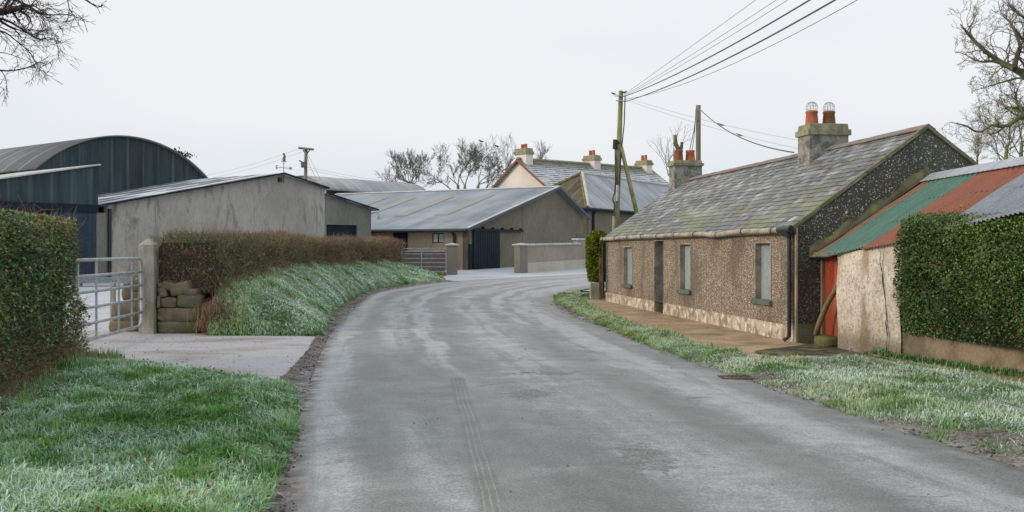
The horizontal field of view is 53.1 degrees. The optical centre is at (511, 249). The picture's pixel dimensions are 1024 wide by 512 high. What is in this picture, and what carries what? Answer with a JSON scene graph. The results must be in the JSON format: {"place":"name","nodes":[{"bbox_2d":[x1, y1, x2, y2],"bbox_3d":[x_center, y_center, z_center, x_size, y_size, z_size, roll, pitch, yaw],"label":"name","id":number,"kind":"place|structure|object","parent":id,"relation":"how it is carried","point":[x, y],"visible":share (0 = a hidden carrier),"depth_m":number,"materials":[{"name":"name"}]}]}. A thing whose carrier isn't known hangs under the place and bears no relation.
{"place":"outdoors","nodes":[
{"label":"outdoors","id":0,"kind":"place"},
{"bbox_2d":[63,283,123,330],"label":"farmyard","id":1,"kind":"structure","parent":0,"point":[103,297],"depth_m":33.35,"materials":[{"name":"grey concrete"}]},
{"bbox_2d":[0,164,106,281],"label":"lean to","id":2,"kind":"object","parent":1,"relation":"on","point":[69,190],"visible":0.45,"depth_m":45.83,"materials":[{"name":"corrugated metal sheet"},{"name":"dark blue paint"}]},
{"bbox_2d":[49,211,93,281],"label":"sliding door","id":3,"kind":"structure","parent":2,"relation":"in","point":[86,230],"depth_m":46.28,"materials":[{"name":"metal"}]},
{"bbox_2d":[74,277,130,286],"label":"feed trough","id":4,"kind":"object","parent":1,"relation":"on","point":[100,280],"visible":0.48,"depth_m":43.05,"materials":[{"name":"grey metal"}]},
{"bbox_2d":[0,135,207,214],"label":"arched barn","id":5,"kind":"structure","parent":1,"relation":"on","point":[129,162],"depth_m":56.37,"materials":[{"name":"metal"}]},
{"bbox_2d":[110,283,115,320],"bbox_3d":[-9.467,1.255,24.300,0.110,0.950,0.100,0,0,0],"label":"fence post","id":6,"kind":"object","parent":1,"relation":"on","point":[112,295],"visible":0.47,"depth_m":24.25,"materials":[{"name":"concrete"}]},
{"bbox_2d":[109,279,159,331],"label":"stone wall","id":7,"kind":"structure","parent":1,"relation":"on","point":[125,308],"depth_m":21.30,"materials":[{"name":"brown stone"}]},
{"bbox_2d":[6,172,378,279],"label":"concrete shed","id":8,"kind":"structure","parent":1,"relation":"on","point":[273,202],"depth_m":52.97,"materials":[{"name":"grey concrete"}]},
{"bbox_2d":[276,153,291,182],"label":"weather vane","id":9,"kind":"object","parent":8,"relation":"attached to","point":[284,158],"visible":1,"depth_m":55.10,"materials":[{"name":"black metal"}]},
{"bbox_2d":[326,225,355,238],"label":"roller door","id":10,"kind":"structure","parent":8,"relation":"in","point":[330,229],"depth_m":58.62,"materials":[{"name":"blue paint"}]},
{"bbox_2d":[371,212,382,218],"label":"yard lamp","id":11,"kind":"object","parent":8,"relation":"attached to","point":[380,216],"visible":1,"depth_m":60.05,"materials":[{"name":"grey metal"}]},
{"bbox_2d":[298,147,320,179],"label":"utility pole","id":12,"kind":"object","parent":1,"relation":"on","point":[306,160],"visible":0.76,"depth_m":79.87,"materials":[{"name":"grey wood"}]},
{"bbox_2d":[0,352,309,511],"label":"turf","id":13,"kind":"structure","parent":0,"point":[110,451],"depth_m":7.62,"materials":[{"name":"green plant"}]},
{"bbox_2d":[0,346,124,415],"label":"weeds","id":14,"kind":"object","parent":13,"relation":"on","point":[85,352],"visible":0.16,"depth_m":12.54,"materials":[{"name":"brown plant"}]},
{"bbox_2d":[0,341,126,416],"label":"dry grass","id":15,"kind":"structure","parent":13,"relation":"on","point":[51,369],"depth_m":12.61,"materials":[{"name":"plant"}]},
{"bbox_2d":[0,350,289,511],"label":"fallen leaves","id":16,"kind":"object","parent":13,"relation":"on","point":[148,461],"visible":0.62,"depth_m":8.87,"materials":[{"name":"brown plant"}]},
{"bbox_2d":[69,331,315,379],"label":"driveway","id":17,"kind":"structure","parent":0,"point":[275,360],"depth_m":17.51,"materials":[{"name":"concrete"}]},
{"bbox_2d":[139,238,158,333],"bbox_3d":[-7.415,0.750,20.900,0.310,2.001,0.300,0,0,0],"label":"gate post","id":18,"kind":"object","parent":17,"relation":"on","point":[148,256],"visible":0.64,"depth_m":20.75,"materials":[{"name":"concrete"}]},
{"bbox_2d":[63,257,146,343],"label":"field gate","id":19,"kind":"structure","parent":18,"relation":"attached to","point":[141,299],"depth_m":18.89,"materials":[{"name":"silver metal"}]},
{"bbox_2d":[94,333,309,372],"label":"dirt crumbs","id":20,"kind":"object","parent":17,"relation":"on","point":[196,343],"visible":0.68,"depth_m":17.84,"materials":[{"name":"soil"}]},
{"bbox_2d":[186,297,243,334],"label":"dry grass","id":21,"kind":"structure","parent":17,"relation":"on","point":[205,317],"depth_m":20.58,"materials":[{"name":"brown plant"}]},
{"bbox_2d":[206,257,445,335],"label":"grass bank","id":22,"kind":"structure","parent":0,"point":[236,334],"depth_m":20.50,"materials":[{"name":"green plant"}]},
{"bbox_2d":[107,234,249,282],"bbox_3d":[-7.118,0.288,21.767,3.164,1.422,1.504,0,0,0],"label":"bramble","id":23,"kind":"object","parent":22,"relation":"on","point":[134,277],"visible":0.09,"depth_m":21.55,"materials":[{"name":"brown plant"}]},
{"bbox_2d":[146,225,406,297],"bbox_3d":[-6.806,0.154,36.422,3.171,1.900,31.516,0,0,0],"label":"thorn hedge","id":24,"kind":"object","parent":22,"relation":"on","point":[200,263],"visible":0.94,"depth_m":23.46,"materials":[{"name":"brown plant"}]},
{"bbox_2d":[244,284,415,511],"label":"gravel","id":25,"kind":"structure","parent":0,"point":[279,497],"depth_m":14.35,"materials":[{"name":"gravel"}]},
{"bbox_2d":[245,280,451,511],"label":"soil shoulder","id":26,"kind":"object","parent":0,"point":[283,489],"visible":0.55,"depth_m":13.97},
{"bbox_2d":[435,272,446,275],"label":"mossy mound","id":27,"kind":"object","parent":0,"point":[442,273],"visible":0.46,"depth_m":53.01,"materials":[{"name":"plant"}]},
{"bbox_2d":[445,243,458,274],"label":"gate pier","id":28,"kind":"structure","parent":0,"point":[451,258],"depth_m":54.03,"materials":[{"name":"grey concrete"}]},
{"bbox_2d":[401,248,445,271],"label":"field gate","id":29,"kind":"structure","parent":28,"relation":"attached to","point":[421,258],"depth_m":53.87,"materials":[{"name":"silver metal"}]},
{"bbox_2d":[0,0,1023,189],"label":"sky","id":30,"kind":"structure","parent":0,"point":[233,85],"materials":[{"name":"white"}]},
{"bbox_2d":[443,267,589,290],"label":"farmyard","id":31,"kind":"structure","parent":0,"point":[479,274],"depth_m":55.79,"materials":[{"name":"grey concrete"}]},
{"bbox_2d":[512,243,529,272],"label":"gate pier","id":32,"kind":"structure","parent":31,"relation":"on","point":[520,257],"depth_m":56.30,"materials":[{"name":"grey concrete"}]},
{"bbox_2d":[528,238,585,272],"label":"boundary wall","id":33,"kind":"structure","parent":31,"relation":"on","point":[542,257],"depth_m":59.84,"materials":[{"name":"grey concrete"}]},
{"bbox_2d":[576,234,588,238],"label":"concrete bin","id":34,"kind":"object","parent":31,"relation":"on","point":[584,236],"visible":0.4,"depth_m":68.00,"materials":[{"name":"grey concrete"}]},
{"bbox_2d":[527,240,536,243],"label":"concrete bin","id":35,"kind":"object","parent":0,"point":[531,241],"visible":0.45,"depth_m":60.50,"materials":[{"name":"grey concrete"}]},
{"bbox_2d":[287,274,1023,511],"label":"road","id":36,"kind":"structure","parent":0,"point":[369,415],"depth_m":9.25,"materials":[{"name":"grey asphalt"}]},
{"bbox_2d":[348,311,1000,511],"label":"dirt crumbs","id":37,"kind":"object","parent":36,"relation":"on","point":[539,392],"visible":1,"depth_m":10.66,"materials":[{"name":"soil"}]},
{"bbox_2d":[587,299,804,356],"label":"path","id":38,"kind":"structure","parent":0,"point":[746,342],"depth_m":21.41,"materials":[{"name":"concrete"}]},
{"bbox_2d":[599,257,602,299],"bbox_3d":[2.981,0.975,34.400,0.110,1.450,0.120,0,0,0],"label":"gate post","id":39,"kind":"object","parent":38,"relation":"on","point":[600,278],"visible":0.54,"depth_m":34.34,"materials":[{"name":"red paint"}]},
{"bbox_2d":[576,293,770,356],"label":"weeds","id":40,"kind":"object","parent":38,"relation":"on","point":[670,333],"visible":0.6,"depth_m":20.43,"materials":[{"name":"green plant"}]},
{"bbox_2d":[755,343,891,359],"bbox_3d":[4.940,1.664,16.503,1.920,0.013,4.193,0,0,0],"label":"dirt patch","id":41,"kind":"object","parent":38,"relation":"on","point":[813,350],"visible":0.56,"depth_m":16.75,"materials":[{"name":"brown soil"}]},
{"bbox_2d":[814,334,836,346],"bbox_3d":[5.518,1.600,17.930,0.353,0.208,0.653,0,0,0],"label":"step stone","id":42,"kind":"object","parent":41,"relation":"on","point":[826,340],"visible":0.69,"depth_m":17.64,"materials":[{"name":"stone"}]},
{"bbox_2d":[813,281,836,335],"bbox_3d":[5.463,1.010,17.730,0.112,1.016,0.759,0,0,-17],"label":"leaning log","id":43,"kind":"object","parent":42,"relation":"on","point":[824,310],"visible":0.97,"depth_m":17.80,"materials":[{"name":"brown wood"}]},
{"bbox_2d":[849,351,867,353],"bbox_3d":[5.682,1.640,16.770,0.408,0.052,1.007,0,0,26],"label":"rubble","id":44,"kind":"object","parent":41,"relation":"on","point":[863,352],"visible":0.49,"depth_m":16.33,"materials":[{"name":"grey stone"}]},
{"bbox_2d":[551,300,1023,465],"bbox_3d":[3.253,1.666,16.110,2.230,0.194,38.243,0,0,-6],"label":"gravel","id":45,"kind":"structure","parent":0,"point":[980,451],"depth_m":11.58,"materials":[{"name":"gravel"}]},
{"bbox_2d":[553,292,1023,468],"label":"soil shoulder","id":46,"kind":"object","parent":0,"point":[975,436],"visible":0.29,"depth_m":9.28},
{"bbox_2d":[717,375,755,379],"bbox_3d":[2.948,1.684,13.449,0.440,0.032,0.340,0,0,0],"label":"drain grate","id":47,"kind":"object","parent":46,"relation":"on","point":[744,377],"visible":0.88,"depth_m":13.42,"materials":[{"name":"metal"}]},
{"bbox_2d":[553,291,1023,458],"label":"turf","id":48,"kind":"structure","parent":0,"point":[931,388],"depth_m":11.76,"materials":[{"name":"green plant"}]},
{"bbox_2d":[869,345,1023,376],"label":"weeds","id":49,"kind":"object","parent":48,"relation":"on","point":[883,352],"visible":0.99,"depth_m":14.35,"materials":[{"name":"green plant"}]},
{"bbox_3d":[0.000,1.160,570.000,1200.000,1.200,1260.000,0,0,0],"label":"ground","id":50,"kind":"structure","parent":0,"visible":0},
{"bbox_2d":[0,193,105,406],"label":"hedge","id":51,"kind":"object","parent":50,"relation":"on","point":[36,275],"visible":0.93,"depth_m":13.15,"materials":[{"name":"green plant"}]},
{"bbox_2d":[0,0,108,104],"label":"bare tree","id":52,"kind":"object","parent":50,"relation":"on","point":[5,10],"visible":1,"depth_m":13.44,"materials":[{"name":"brown plant"}]},
{"bbox_2d":[156,280,213,332],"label":"stone wall","id":53,"kind":"structure","parent":50,"relation":"on","point":[177,304],"depth_m":20.85,"materials":[{"name":"brown stone"}]},
{"bbox_2d":[174,147,196,157],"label":"bare tree","id":54,"kind":"object","parent":50,"relation":"on","point":[187,155],"visible":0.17,"depth_m":95.03,"materials":[{"name":"grey plant"}]},
{"bbox_2d":[297,175,425,193],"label":"arched shed","id":55,"kind":"structure","parent":50,"relation":"on","point":[340,185],"depth_m":87.78,"materials":[{"name":"metal"}]},
{"bbox_2d":[377,166,400,181],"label":"bare tree","id":56,"kind":"object","parent":50,"relation":"on","point":[388,173],"visible":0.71,"depth_m":125.22,"materials":[{"name":"grey plant"}]},
{"bbox_2d":[386,147,435,183],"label":"bare tree","id":57,"kind":"object","parent":50,"relation":"on","point":[409,165],"visible":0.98,"depth_m":114.75,"materials":[{"name":"grey plant"}]},
{"bbox_2d":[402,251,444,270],"bbox_3d":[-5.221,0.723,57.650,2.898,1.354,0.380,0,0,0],"label":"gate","id":58,"kind":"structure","parent":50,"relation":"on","point":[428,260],"depth_m":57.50,"materials":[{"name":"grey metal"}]},
{"bbox_2d":[334,186,590,269],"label":"barn","id":59,"kind":"structure","parent":50,"relation":"on","point":[485,228],"depth_m":66.63,"materials":[{"name":"grey metal"}]},
{"bbox_2d":[393,233,407,250],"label":"side door","id":60,"kind":"structure","parent":59,"relation":"in","point":[402,236],"depth_m":62.91,"materials":[{"name":"black paint"}]},
{"bbox_2d":[433,233,443,242],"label":"window","id":61,"kind":"structure","parent":59,"relation":"in","point":[437,237],"depth_m":61.77,"materials":[{"name":"grey glass"}]},
{"bbox_2d":[473,231,499,268],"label":"sliding door","id":62,"kind":"structure","parent":59,"relation":"in","point":[486,244],"depth_m":62.37,"materials":[{"name":"blue paint"}]},
{"bbox_2d":[419,138,512,188],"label":"bare tree","id":63,"kind":"object","parent":50,"relation":"on","point":[478,158],"visible":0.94,"depth_m":118.53,"materials":[{"name":"grey plant"}]},
{"bbox_2d":[484,132,517,175],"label":"bare tree","id":64,"kind":"object","parent":50,"relation":"on","point":[503,152],"visible":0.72,"depth_m":125.11,"materials":[{"name":"grey plant"}]},
{"bbox_2d":[532,141,549,158],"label":"bare tree","id":65,"kind":"object","parent":50,"relation":"on","point":[544,152],"visible":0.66,"depth_m":124.81,"materials":[{"name":"grey plant"}]},
{"bbox_2d":[491,144,668,187],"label":"farmhouse","id":66,"kind":"object","parent":50,"relation":"on","point":[525,169],"visible":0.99,"depth_m":96.53,"materials":[{"name":"tile"}]},
{"bbox_2d":[590,282,598,298],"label":"stub wall","id":67,"kind":"structure","parent":50,"relation":"on","point":[594,290],"depth_m":34.70,"materials":[{"name":"concrete"}]},
{"bbox_2d":[585,230,606,282],"bbox_3d":[2.979,0.493,35.608,0.922,2.413,1.245,0,0,0],"label":"conifer bush","id":68,"kind":"object","parent":50,"relation":"on","point":[593,249],"visible":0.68,"depth_m":35.25,"materials":[{"name":"green plant"}]},
{"bbox_2d":[551,171,668,234],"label":"hipped shed","id":69,"kind":"structure","parent":50,"relation":"on","point":[590,194],"depth_m":83.72,"materials":[{"name":"grey paint"}]},
{"bbox_2d":[612,91,638,230],"bbox_3d":[4.608,-2.113,38.217,1.949,7.575,0.380,0,0,-19],"label":"utility pole","id":70,"kind":"object","parent":50,"relation":"on","point":[619,149],"visible":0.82,"depth_m":37.91,"materials":[{"name":"brown wood"}]},
{"bbox_2d":[624,1,753,94],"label":"overhead wire","id":71,"kind":"object","parent":70,"relation":"attached to","point":[695,43],"visible":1,"depth_m":28.61,"materials":[{"name":"grey metal"}]},
{"bbox_2d":[627,0,775,93],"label":"overhead wire","id":72,"kind":"object","parent":70,"relation":"attached to","point":[707,44],"visible":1,"depth_m":27.40,"materials":[{"name":"black metal"}]},
{"bbox_2d":[625,0,786,95],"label":"overhead wire","id":73,"kind":"object","parent":70,"relation":"attached to","point":[711,47],"visible":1,"depth_m":26.52,"materials":[{"name":"grey metal"}]},
{"bbox_2d":[626,97,795,139],"bbox_3d":[8.088,-4.413,35.500,9.307,2.552,0.009,0,0,33],"label":"overhead wire","id":74,"kind":"object","parent":70,"relation":"attached to","point":[717,123],"visible":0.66,"depth_m":36.07,"materials":[{"name":"grey metal"}]},
{"bbox_2d":[625,99,797,148],"bbox_3d":[8.088,-4.183,35.500,9.308,2.831,0.009,0,0,33],"label":"overhead wire","id":75,"kind":"object","parent":70,"relation":"attached to","point":[711,127],"visible":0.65,"depth_m":36.19,"materials":[{"name":"grey metal"}]},
{"bbox_2d":[625,0,810,96],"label":"overhead wire","id":76,"kind":"object","parent":70,"relation":"attached to","point":[805,2],"visible":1,"depth_m":25.30,"materials":[{"name":"black metal"}]},
{"bbox_2d":[625,0,835,101],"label":"overhead wire","id":77,"kind":"object","parent":70,"relation":"attached to","point":[818,9],"visible":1,"depth_m":23.93,"materials":[{"name":"black metal"}]},
{"bbox_2d":[624,0,856,99],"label":"overhead wire","id":78,"kind":"object","parent":70,"relation":"attached to","point":[759,51],"visible":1,"depth_m":23.41,"materials":[{"name":"black metal"}]},
{"bbox_2d":[646,121,690,175],"bbox_3d":[6.005,-1.628,38.867,1.697,6.457,1.730,0,0,-31],"label":"pollarded tree","id":79,"kind":"object","parent":50,"relation":"on","point":[676,145],"visible":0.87,"depth_m":38.95,"materials":[{"name":"brown plant"}]},
{"bbox_2d":[690,105,700,159],"bbox_3d":[7.159,-2.034,39.972,0.431,7.228,0.212,0,0,-15],"label":"utility pole","id":80,"kind":"object","parent":50,"relation":"on","point":[698,131],"visible":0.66,"depth_m":39.92,"materials":[{"name":"brown wood"}]},
{"bbox_2d":[701,110,793,152],"bbox_3d":[6.942,-3.843,31.801,0.029,3.223,16.430,0,0,3],"label":"service cable","id":81,"kind":"object","parent":80,"relation":"attached to","point":[748,140],"visible":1,"depth_m":29.38,"materials":[{"name":"black plastic"}]},
{"bbox_2d":[600,102,977,344],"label":"cottage","id":82,"kind":"structure","parent":50,"relation":"on","point":[728,248],"depth_m":22.12,"materials":[{"name":"stone"}]},
{"bbox_2d":[621,246,632,287],"bbox_3d":[3.518,0.512,30.812,0.215,1.255,1.170,0,0,-8],"label":"window","id":83,"kind":"structure","parent":82,"relation":"in","point":[625,285],"depth_m":31.19,"materials":[{"name":"glass"}]},
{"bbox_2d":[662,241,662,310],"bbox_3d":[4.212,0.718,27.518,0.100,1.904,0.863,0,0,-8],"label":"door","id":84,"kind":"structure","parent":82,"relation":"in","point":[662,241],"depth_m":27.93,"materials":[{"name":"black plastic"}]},
{"bbox_2d":[676,243,691,294],"bbox_3d":[4.295,0.458,25.180,0.215,1.245,1.007,0,0,-8],"label":"window","id":85,"kind":"structure","parent":82,"relation":"in","point":[684,248],"depth_m":25.54,"materials":[{"name":"glass"}]},
{"bbox_2d":[751,241,772,305],"bbox_3d":[4.983,0.458,20.191,0.215,1.245,0.967,0,0,-8],"label":"window","id":86,"kind":"structure","parent":82,"relation":"in","point":[762,250],"depth_m":20.44,"materials":[{"name":"glass"}]},
{"bbox_2d":[809,156,1023,360],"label":"shed","id":87,"kind":"structure","parent":50,"relation":"on","point":[860,316],"depth_m":16.51,"materials":[{"name":"paint"}]},
{"bbox_2d":[825,257,836,335],"bbox_3d":[5.669,0.830,17.970,0.042,1.420,1.060,0,0,0],"label":"door","id":88,"kind":"structure","parent":87,"relation":"in","point":[831,276],"depth_m":18.14,"materials":[{"name":"red wood"}]},
{"bbox_2d":[902,330,1023,381],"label":"wall","id":89,"kind":"structure","parent":50,"relation":"on","point":[978,354],"depth_m":14.05,"materials":[{"name":"beige concrete"}]},
{"bbox_2d":[888,200,1023,348],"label":"hedge","id":90,"kind":"object","parent":89,"relation":"on","point":[966,282],"visible":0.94,"depth_m":13.88,"materials":[{"name":"green plant"}]},
{"bbox_2d":[960,105,995,162],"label":"bare tree","id":91,"kind":"object","parent":50,"relation":"on","point":[976,152],"visible":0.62,"depth_m":60.95,"materials":[{"name":"brown plant"}]},
{"bbox_2d":[940,0,1023,159],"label":"bare tree","id":92,"kind":"object","parent":50,"relation":"on","point":[1013,67],"visible":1,"depth_m":33.94,"materials":[{"name":"brown plant"}]},
{"bbox_2d":[949,79,1023,160],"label":"bare tree","id":93,"kind":"object","parent":50,"relation":"on","point":[1002,142],"visible":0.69,"depth_m":55.22,"materials":[{"name":"brown plant"}]},
{"bbox_2d":[969,94,1023,157],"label":"bare tree","id":94,"kind":"object","parent":50,"relation":"on","point":[1020,152],"visible":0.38,"depth_m":57.95,"materials":[{"name":"brown plant"}]}
]}

